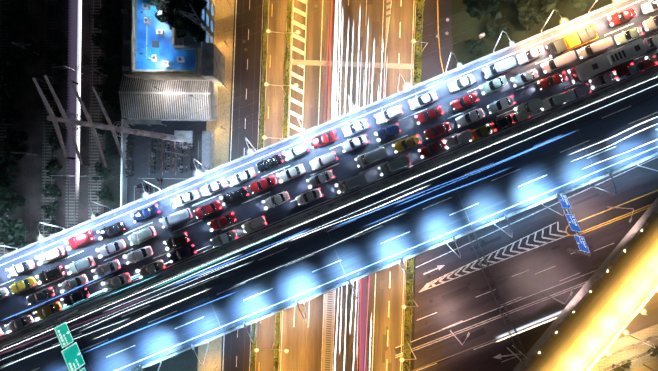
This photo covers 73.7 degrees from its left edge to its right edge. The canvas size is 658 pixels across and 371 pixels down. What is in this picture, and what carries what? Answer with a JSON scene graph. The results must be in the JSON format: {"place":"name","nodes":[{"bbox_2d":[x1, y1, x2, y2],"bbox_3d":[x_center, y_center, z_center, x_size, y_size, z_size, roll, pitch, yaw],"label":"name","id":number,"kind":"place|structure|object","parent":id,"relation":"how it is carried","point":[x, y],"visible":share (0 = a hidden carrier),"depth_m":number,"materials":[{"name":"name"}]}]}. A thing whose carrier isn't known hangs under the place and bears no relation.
{"place":"outdoors","nodes":[
{"label":"outdoors","id":0,"kind":"place"},
{"bbox_2d":[92,5,118,29],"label":"tree","id":1,"kind":"object","parent":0,"point":[103,16],"visible":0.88,"depth_m":86.68,"materials":[{"name":"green plant"}]},
{"bbox_2d":[32,75,192,169],"bbox_3d":[-29.783,-7.830,68.332,4.966,43.148,11.363,1,90,0],"label":"transmission pole","id":2,"kind":"object","parent":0,"point":[180,136],"visible":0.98,"depth_m":54.66,"materials":[{"name":"grey metal"}]},
{"bbox_2d":[133,204,160,221],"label":"sedan","id":3,"kind":"object","parent":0,"point":[146,213],"visible":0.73,"depth_m":76.94,"materials":[{"name":"paint"}]},
{"bbox_2d":[105,0,457,370],"bbox_3d":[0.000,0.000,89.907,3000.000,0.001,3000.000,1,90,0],"label":"ground","id":4,"kind":"structure","parent":0,"point":[187,360],"depth_m":89.91,"materials":[{"name":"soil"}]},
{"bbox_2d":[0,0,107,255],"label":"railway ballast","id":5,"kind":"structure","parent":4,"relation":"on","point":[36,29],"depth_m":89.61,"materials":[{"name":"grey stone"}]},
{"bbox_2d":[0,157,17,184],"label":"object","id":6,"kind":"object","parent":5,"relation":"on","point":[10,166],"visible":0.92,"depth_m":85.14,"materials":[{"name":"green plant"}]},
{"bbox_2d":[0,91,20,123],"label":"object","id":7,"kind":"object","parent":5,"relation":"on","point":[7,106],"visible":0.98,"depth_m":85.19,"materials":[{"name":"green plant"}]},
{"bbox_2d":[0,179,25,216],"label":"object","id":8,"kind":"object","parent":5,"relation":"on","point":[15,203],"visible":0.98,"depth_m":84.55,"materials":[{"name":"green plant"}]},
{"bbox_2d":[0,61,27,93],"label":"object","id":9,"kind":"object","parent":5,"relation":"on","point":[8,74],"visible":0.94,"depth_m":84.61,"materials":[{"name":"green plant"}]},
{"bbox_2d":[0,217,29,250],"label":"tree","id":10,"kind":"object","parent":5,"relation":"on","point":[18,231],"visible":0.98,"depth_m":84.35,"materials":[{"name":"green plant"}]},
{"bbox_2d":[0,129,29,159],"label":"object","id":11,"kind":"object","parent":5,"relation":"on","point":[12,141],"visible":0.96,"depth_m":84.70,"materials":[{"name":"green plant"}]},
{"bbox_2d":[0,3,30,32],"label":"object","id":12,"kind":"object","parent":5,"relation":"on","point":[11,16],"visible":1,"depth_m":85.14,"materials":[{"name":"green plant"}]},
{"bbox_2d":[0,39,36,71],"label":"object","id":13,"kind":"object","parent":5,"relation":"on","point":[18,53],"visible":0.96,"depth_m":85.44,"materials":[{"name":"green plant"}]},
{"bbox_2d":[10,0,107,233],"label":"railway catenary","id":14,"kind":"object","parent":5,"relation":"on","point":[31,154],"visible":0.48,"depth_m":84.01,"materials":[{"name":"metal"}]},
{"bbox_2d":[68,0,81,194],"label":"light trail train","id":15,"kind":"object","parent":5,"relation":"on","point":[75,35],"visible":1,"depth_m":86.01,"materials":[{"name":"white"}]},
{"bbox_2d":[91,25,121,53],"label":"tree","id":16,"kind":"object","parent":4,"relation":"on","point":[110,36],"visible":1,"depth_m":86.15,"materials":[{"name":"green plant"}]},
{"bbox_2d":[120,119,127,206],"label":"railway boundary wall","id":17,"kind":"structure","parent":4,"relation":"on","point":[123,189],"depth_m":88.27,"materials":[{"name":"white paint"}]},
{"bbox_2d":[127,121,206,203],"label":"yard surface","id":18,"kind":"object","parent":4,"relation":"on","point":[140,173],"visible":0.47,"depth_m":89.90,"materials":[{"name":"concrete"}]},
{"bbox_2d":[118,0,224,170],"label":"yard building","id":19,"kind":"structure","parent":4,"relation":"on","point":[200,76],"depth_m":83.97,"materials":[{"name":"grey metal"}]},
{"bbox_2d":[121,3,184,70],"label":"roof plant","id":20,"kind":"object","parent":19,"relation":"on","point":[147,7],"visible":0.94,"depth_m":79.56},
{"bbox_2d":[149,0,192,28],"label":"roof tree","id":21,"kind":"object","parent":19,"relation":"on","point":[163,6],"visible":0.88,"depth_m":77.89,"materials":[{"name":"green plant"}]},
{"bbox_2d":[170,10,205,41],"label":"roof tree","id":22,"kind":"object","parent":19,"relation":"on","point":[186,24],"visible":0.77,"depth_m":79.77,"materials":[{"name":"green plant"}]},
{"bbox_2d":[590,324,657,370],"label":"ground","id":23,"kind":"structure","parent":4,"relation":"on","point":[633,351],"depth_m":89.77,"materials":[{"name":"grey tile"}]},
{"bbox_2d":[311,131,335,147],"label":"sedan","id":24,"kind":"object","parent":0,"point":[323,139],"visible":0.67,"depth_m":76.97,"materials":[{"name":"paint"}]},
{"bbox_2d":[197,0,452,370],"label":"avenue road","id":25,"kind":"structure","parent":0,"point":[309,344],"depth_m":89.90,"materials":[{"name":"asphalt"}]},
{"bbox_2d":[251,0,424,370],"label":"avenue hedges","id":26,"kind":"object","parent":25,"relation":"on","point":[419,19],"visible":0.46,"depth_m":89.09,"materials":[{"name":"green plant"}]},
{"bbox_2d":[324,0,562,370],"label":"light trails","id":27,"kind":"object","parent":25,"relation":"on","point":[362,281],"visible":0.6,"depth_m":89.39,"materials":[{"name":"white"}]},
{"bbox_2d":[342,119,368,136],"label":"sedan","id":28,"kind":"object","parent":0,"point":[351,129],"visible":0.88,"depth_m":76.92,"materials":[{"name":"paint"}]},
{"bbox_2d":[415,106,442,123],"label":"sedan","id":29,"kind":"object","parent":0,"point":[428,115],"visible":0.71,"depth_m":76.94,"materials":[{"name":"paint"}]},
{"bbox_2d":[424,122,450,139],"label":"sedan","id":30,"kind":"object","parent":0,"point":[430,133],"visible":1,"depth_m":76.96,"materials":[{"name":"paint"}]},
{"bbox_2d":[394,156,657,370],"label":"frontage road","id":31,"kind":"structure","parent":0,"point":[531,260],"depth_m":89.90,"materials":[{"name":"grey asphalt"}]},
{"bbox_2d":[467,232,528,361],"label":"sign gantry","id":32,"kind":"object","parent":31,"relation":"on","point":[508,314],"visible":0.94,"depth_m":82.80,"materials":[{"name":"grey metal"}]},
{"bbox_2d":[559,194,590,255],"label":"road sign","id":33,"kind":"object","parent":31,"relation":"on","point":[575,227],"visible":0.85,"depth_m":83.07,"materials":[{"name":"metal"}]},
{"bbox_2d":[565,190,657,235],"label":"traffic island nose","id":34,"kind":"object","parent":31,"relation":"on","point":[611,214],"visible":0.96,"depth_m":89.76,"materials":[{"name":"concrete"}]},
{"bbox_2d":[437,0,618,72],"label":"park lawn","id":35,"kind":"structure","parent":0,"point":[517,34],"depth_m":89.88,"materials":[{"name":"green plant"}]},
{"bbox_2d":[467,38,490,55],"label":"park tree","id":36,"kind":"object","parent":35,"relation":"on","point":[473,45],"visible":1,"depth_m":87.42,"materials":[{"name":"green plant"}]},
{"bbox_2d":[486,14,509,37],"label":"park tree","id":37,"kind":"object","parent":35,"relation":"on","point":[495,30],"visible":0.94,"depth_m":87.20,"materials":[{"name":"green plant"}]},
{"bbox_2d":[463,0,535,19],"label":"park tree","id":38,"kind":"object","parent":35,"relation":"on","point":[489,6],"visible":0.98,"depth_m":80.89,"materials":[{"name":"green plant"}]},
{"bbox_2d":[516,0,551,30],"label":"park tree","id":39,"kind":"object","parent":35,"relation":"on","point":[538,17],"visible":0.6,"depth_m":85.03,"materials":[{"name":"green plant"}]},
{"bbox_2d":[524,0,587,14],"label":"park tree","id":40,"kind":"object","parent":35,"relation":"on","point":[547,4],"visible":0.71,"depth_m":82.27,"materials":[{"name":"green plant"}]},
{"bbox_2d":[517,46,544,63],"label":"sedan","id":41,"kind":"object","parent":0,"point":[530,54],"visible":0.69,"depth_m":77.00,"materials":[{"name":"paint"}]},
{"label":"highway piers","id":42,"kind":"object","parent":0,"visible":0},
{"bbox_2d":[0,0,657,370],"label":"highway deck","id":43,"kind":"structure","parent":42,"relation":"on","point":[419,225],"depth_m":77.91,"materials":[{"name":"concrete"}]},
{"bbox_2d":[8,314,33,330],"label":"sedan","id":44,"kind":"object","parent":43,"relation":"on","point":[20,322],"visible":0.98,"depth_m":76.96,"materials":[{"name":"paint"}]},
{"bbox_2d":[8,259,34,275],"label":"sedan","id":45,"kind":"object","parent":43,"relation":"on","point":[20,268],"visible":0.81,"depth_m":76.91,"materials":[{"name":"paint"}]},
{"bbox_2d":[10,276,36,293],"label":"sedan","id":46,"kind":"object","parent":43,"relation":"on","point":[18,287],"visible":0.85,"depth_m":76.95,"materials":[{"name":"paint"}]},
{"bbox_2d":[27,286,55,304],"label":"sedan","id":47,"kind":"object","parent":43,"relation":"on","point":[41,295],"visible":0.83,"depth_m":76.96,"materials":[{"name":"paint"}]},
{"bbox_2d":[36,301,61,318],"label":"sedan","id":48,"kind":"object","parent":43,"relation":"on","point":[44,312],"visible":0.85,"depth_m":76.98,"materials":[{"name":"paint"}]},
{"bbox_2d":[37,246,64,263],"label":"suv","id":49,"kind":"object","parent":43,"relation":"on","point":[47,257],"visible":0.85,"depth_m":76.33,"materials":[{"name":"paint"}]},
{"bbox_2d":[37,265,65,283],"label":"suv","id":50,"kind":"object","parent":43,"relation":"on","point":[51,274],"visible":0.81,"depth_m":76.42,"materials":[{"name":"paint"}]},
{"bbox_2d":[53,309,85,370],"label":"highway sign gantry","id":51,"kind":"object","parent":43,"relation":"on","point":[73,357],"visible":1,"depth_m":71.16,"materials":[{"name":"metal"}]},
{"bbox_2d":[60,274,87,291],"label":"sedan","id":52,"kind":"object","parent":43,"relation":"on","point":[69,285],"visible":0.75,"depth_m":76.92,"materials":[{"name":"paint"}]},
{"bbox_2d":[63,287,90,305],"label":"sedan","id":53,"kind":"object","parent":43,"relation":"on","point":[70,299],"visible":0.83,"depth_m":76.97,"materials":[{"name":"paint"}]},
{"bbox_2d":[67,231,93,248],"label":"car","id":54,"kind":"object","parent":43,"relation":"on","point":[79,240],"visible":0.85,"depth_m":76.32,"materials":[{"name":"paint"}]},
{"bbox_2d":[68,256,94,273],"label":"suv","id":55,"kind":"object","parent":43,"relation":"on","point":[80,265],"visible":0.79,"depth_m":76.41,"materials":[{"name":"paint"}]},
{"bbox_2d":[94,259,120,277],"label":"sedan","id":56,"kind":"object","parent":43,"relation":"on","point":[103,270],"visible":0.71,"depth_m":76.97,"materials":[{"name":"paint"}]},
{"bbox_2d":[99,239,125,256],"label":"sedan","id":57,"kind":"object","parent":43,"relation":"on","point":[111,248],"visible":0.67,"depth_m":76.98,"materials":[{"name":"paint"}]},
{"bbox_2d":[99,221,125,238],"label":"sedan","id":58,"kind":"object","parent":43,"relation":"on","point":[112,230],"visible":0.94,"depth_m":76.96,"materials":[{"name":"paint"}]},
{"bbox_2d":[103,272,131,289],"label":"sedan","id":59,"kind":"object","parent":43,"relation":"on","point":[113,283],"visible":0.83,"depth_m":76.96,"materials":[{"name":"paint"}]},
{"bbox_2d":[126,246,152,262],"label":"sedan","id":60,"kind":"object","parent":43,"relation":"on","point":[135,256],"visible":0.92,"depth_m":76.97,"materials":[{"name":"paint"}]},
{"bbox_2d":[128,226,156,244],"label":"suv","id":61,"kind":"object","parent":43,"relation":"on","point":[142,235],"visible":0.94,"depth_m":76.33,"materials":[{"name":"paint"}]},
{"bbox_2d":[138,259,164,277],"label":"sedan","id":62,"kind":"object","parent":43,"relation":"on","point":[148,270],"visible":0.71,"depth_m":76.94,"materials":[{"name":"paint"}]},
{"bbox_2d":[161,208,192,228],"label":"van","id":63,"kind":"object","parent":43,"relation":"on","point":[175,218],"visible":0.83,"depth_m":75.92,"materials":[{"name":"paint"}]},
{"bbox_2d":[169,244,196,261],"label":"sedan","id":64,"kind":"object","parent":43,"relation":"on","point":[178,255],"visible":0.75,"depth_m":76.92,"materials":[{"name":"paint"}]},
{"bbox_2d":[173,189,198,206],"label":"sedan","id":65,"kind":"object","parent":43,"relation":"on","point":[185,198],"visible":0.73,"depth_m":76.91,"materials":[{"name":"paint"}]},
{"bbox_2d":[194,200,221,217],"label":"sedan","id":66,"kind":"object","parent":43,"relation":"on","point":[203,211],"visible":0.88,"depth_m":76.92,"materials":[{"name":"paint"}]},
{"bbox_2d":[200,178,227,195],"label":"sedan","id":67,"kind":"object","parent":43,"relation":"on","point":[213,187],"visible":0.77,"depth_m":76.96,"materials":[{"name":"paint"}]},
{"bbox_2d":[209,212,235,230],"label":"sedan","id":68,"kind":"object","parent":43,"relation":"on","point":[222,221],"visible":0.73,"depth_m":76.94,"materials":[{"name":"paint"}]},
{"bbox_2d":[211,230,237,246],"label":"sedan","id":69,"kind":"object","parent":43,"relation":"on","point":[220,240],"visible":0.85,"depth_m":76.97,"materials":[{"name":"paint"}]},
{"bbox_2d":[222,187,248,204],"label":"sedan","id":70,"kind":"object","parent":43,"relation":"on","point":[234,196],"visible":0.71,"depth_m":76.92,"materials":[{"name":"paint"}]},
{"bbox_2d":[229,168,255,185],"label":"sedan","id":71,"kind":"object","parent":43,"relation":"on","point":[239,178],"visible":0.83,"depth_m":76.96,"materials":[{"name":"paint"}]},
{"bbox_2d":[250,175,276,192],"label":"sedan","id":72,"kind":"object","parent":43,"relation":"on","point":[260,185],"visible":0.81,"depth_m":76.98,"materials":[{"name":"paint"}]},
{"bbox_2d":[256,154,282,171],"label":"sedan","id":73,"kind":"object","parent":43,"relation":"on","point":[269,163],"visible":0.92,"depth_m":76.97,"materials":[{"name":"paint"}]},
{"bbox_2d":[264,191,289,207],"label":"sedan","id":74,"kind":"object","parent":43,"relation":"on","point":[277,199],"visible":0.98,"depth_m":76.98,"materials":[{"name":"paint"}]},
{"bbox_2d":[278,164,304,181],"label":"sedan","id":75,"kind":"object","parent":43,"relation":"on","point":[291,173],"visible":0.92,"depth_m":76.95,"materials":[{"name":"paint"}]},
{"bbox_2d":[296,188,321,204],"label":"sedan","id":76,"kind":"object","parent":43,"relation":"on","point":[308,196],"visible":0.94,"depth_m":76.93,"materials":[{"name":"paint"}]},
{"bbox_2d":[308,170,333,186],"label":"sedan","id":77,"kind":"object","parent":43,"relation":"on","point":[320,178],"visible":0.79,"depth_m":76.92,"materials":[{"name":"paint"}]},
{"bbox_2d":[310,151,337,169],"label":"suv","id":78,"kind":"object","parent":43,"relation":"on","point":[320,162],"visible":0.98,"depth_m":76.38,"materials":[{"name":"paint"}]},
{"bbox_2d":[0,0,657,370],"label":"highway parapets","id":79,"kind":"object","parent":43,"relation":"on","point":[397,261],"visible":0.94,"depth_m":77.01,"materials":[{"name":"grey concrete"}]},
{"bbox_2d":[0,7,657,370],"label":"highway joints and patches","id":80,"kind":"object","parent":43,"relation":"on","point":[49,359],"visible":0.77,"depth_m":77.90,"materials":[{"name":"grey metal"}]},
{"bbox_2d":[0,0,657,370],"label":"highway markings","id":81,"kind":"object","parent":43,"relation":"on","point":[331,199],"visible":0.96,"depth_m":77.90,"materials":[{"name":"white paint"}]},
{"bbox_2d":[0,0,657,370],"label":"street lights","id":82,"kind":"object","parent":43,"relation":"on","point":[350,283],"visible":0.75,"depth_m":71.65},
{"bbox_2d":[0,5,657,334],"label":"vehicle lamp glare","id":83,"kind":"object","parent":43,"relation":"on","point":[280,181],"visible":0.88,"depth_m":76.91,"materials":[{"name":"red"}]},
{"bbox_2d":[1,77,657,365],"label":"light trails","id":84,"kind":"object","parent":43,"relation":"on","point":[292,238],"visible":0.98,"depth_m":77.41,"materials":[{"name":"white"}]},
{"bbox_2d":[337,173,366,192],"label":"van","id":85,"kind":"object","parent":43,"relation":"on","point":[353,182],"visible":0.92,"depth_m":75.78,"materials":[{"name":"paint"}]},
{"bbox_2d":[342,135,367,151],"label":"sedan","id":86,"kind":"object","parent":43,"relation":"on","point":[349,145],"visible":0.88,"depth_m":76.97,"materials":[{"name":"paint"}]},
{"bbox_2d":[355,147,386,167],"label":"van","id":87,"kind":"object","parent":43,"relation":"on","point":[370,157],"visible":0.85,"depth_m":75.76,"materials":[{"name":"paint"}]},
{"bbox_2d":[375,105,402,123],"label":"suv","id":88,"kind":"object","parent":43,"relation":"on","point":[386,115],"visible":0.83,"depth_m":76.33,"materials":[{"name":"paint"}]},
{"bbox_2d":[379,155,409,175],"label":"van","id":89,"kind":"object","parent":43,"relation":"on","point":[394,165],"visible":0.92,"depth_m":75.91,"materials":[{"name":"paint"}]},
{"bbox_2d":[393,135,419,152],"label":"sedan","id":90,"kind":"object","parent":43,"relation":"on","point":[399,146],"visible":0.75,"depth_m":76.94,"materials":[{"name":"paint"}]},
{"bbox_2d":[409,91,437,108],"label":"sedan","id":91,"kind":"object","parent":43,"relation":"on","point":[417,102],"visible":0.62,"depth_m":76.91,"materials":[{"name":"paint"}]},
{"bbox_2d":[419,139,445,157],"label":"sedan","id":92,"kind":"object","parent":43,"relation":"on","point":[425,151],"visible":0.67,"depth_m":76.99,"materials":[{"name":"paint"}]},
{"bbox_2d":[444,130,472,148],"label":"suv","id":93,"kind":"object","parent":43,"relation":"on","point":[451,141],"visible":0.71,"depth_m":76.26,"materials":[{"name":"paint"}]},
{"bbox_2d":[448,74,474,92],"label":"sedan","id":94,"kind":"object","parent":43,"relation":"on","point":[455,85],"visible":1,"depth_m":76.91,"materials":[{"name":"paint"}]},
{"bbox_2d":[451,93,476,110],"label":"sedan","id":95,"kind":"object","parent":43,"relation":"on","point":[462,102],"visible":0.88,"depth_m":76.98,"materials":[{"name":"paint"}]},
{"bbox_2d":[456,108,484,126],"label":"sedan","id":96,"kind":"object","parent":43,"relation":"on","point":[463,119],"visible":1,"depth_m":76.95,"materials":[{"name":"paint"}]},
{"bbox_2d":[479,76,507,94],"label":"sedan","id":97,"kind":"object","parent":43,"relation":"on","point":[491,86],"visible":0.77,"depth_m":76.98,"materials":[{"name":"paint"}]},
{"bbox_2d":[483,57,516,78],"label":"van","id":98,"kind":"object","parent":43,"relation":"on","point":[501,66],"visible":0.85,"depth_m":75.85,"materials":[{"name":"paint"}]},
{"bbox_2d":[487,96,514,113],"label":"sedan","id":99,"kind":"object","parent":43,"relation":"on","point":[498,106],"visible":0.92,"depth_m":77.00,"materials":[{"name":"paint"}]},
{"bbox_2d":[512,69,537,86],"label":"sedan","id":100,"kind":"object","parent":43,"relation":"on","point":[518,80],"visible":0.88,"depth_m":76.93,"materials":[{"name":"paint"}]},
{"bbox_2d":[538,72,566,89],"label":"sedan","id":101,"kind":"object","parent":43,"relation":"on","point":[549,82],"visible":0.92,"depth_m":76.93,"materials":[{"name":"paint"}]},
{"bbox_2d":[541,93,566,110],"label":"suv","id":102,"kind":"object","parent":43,"relation":"on","point":[551,102],"visible":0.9,"depth_m":76.35,"materials":[{"name":"paint"}]},
{"bbox_2d":[541,51,576,73],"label":"van","id":103,"kind":"object","parent":43,"relation":"on","point":[557,62],"visible":0.94,"depth_m":75.83,"materials":[{"name":"paint"}]},
{"bbox_2d":[546,24,598,57],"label":"truck","id":104,"kind":"object","parent":43,"relation":"on","point":[573,40],"visible":0.94,"depth_m":76.15,"materials":[{"name":"paint"}]},
{"bbox_2d":[577,37,613,58],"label":"van","id":105,"kind":"object","parent":43,"relation":"on","point":[594,48],"visible":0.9,"depth_m":75.82,"materials":[{"name":"paint"}]},
{"bbox_2d":[589,71,615,88],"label":"sedan","id":106,"kind":"object","parent":43,"relation":"on","point":[601,80],"visible":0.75,"depth_m":76.92,"materials":[{"name":"paint"}]},
{"bbox_2d":[567,38,646,83],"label":"bus","id":107,"kind":"object","parent":43,"relation":"on","point":[580,73],"visible":0.96,"depth_m":74.56,"materials":[{"name":"paint"}]},
{"bbox_2d":[608,8,635,26],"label":"sedan","id":108,"kind":"object","parent":43,"relation":"on","point":[616,18],"visible":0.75,"depth_m":76.94,"materials":[{"name":"paint"}]},
{"bbox_2d":[614,27,642,44],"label":"sedan","id":109,"kind":"object","parent":43,"relation":"on","point":[628,35],"visible":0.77,"depth_m":76.93,"materials":[{"name":"paint"}]},
{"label":"ramp piers","id":110,"kind":"object","parent":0,"visible":0},
{"bbox_2d":[512,197,657,370],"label":"ramp deck","id":111,"kind":"structure","parent":110,"relation":"on","point":[607,308],"depth_m":83.41,"materials":[{"name":"concrete"}]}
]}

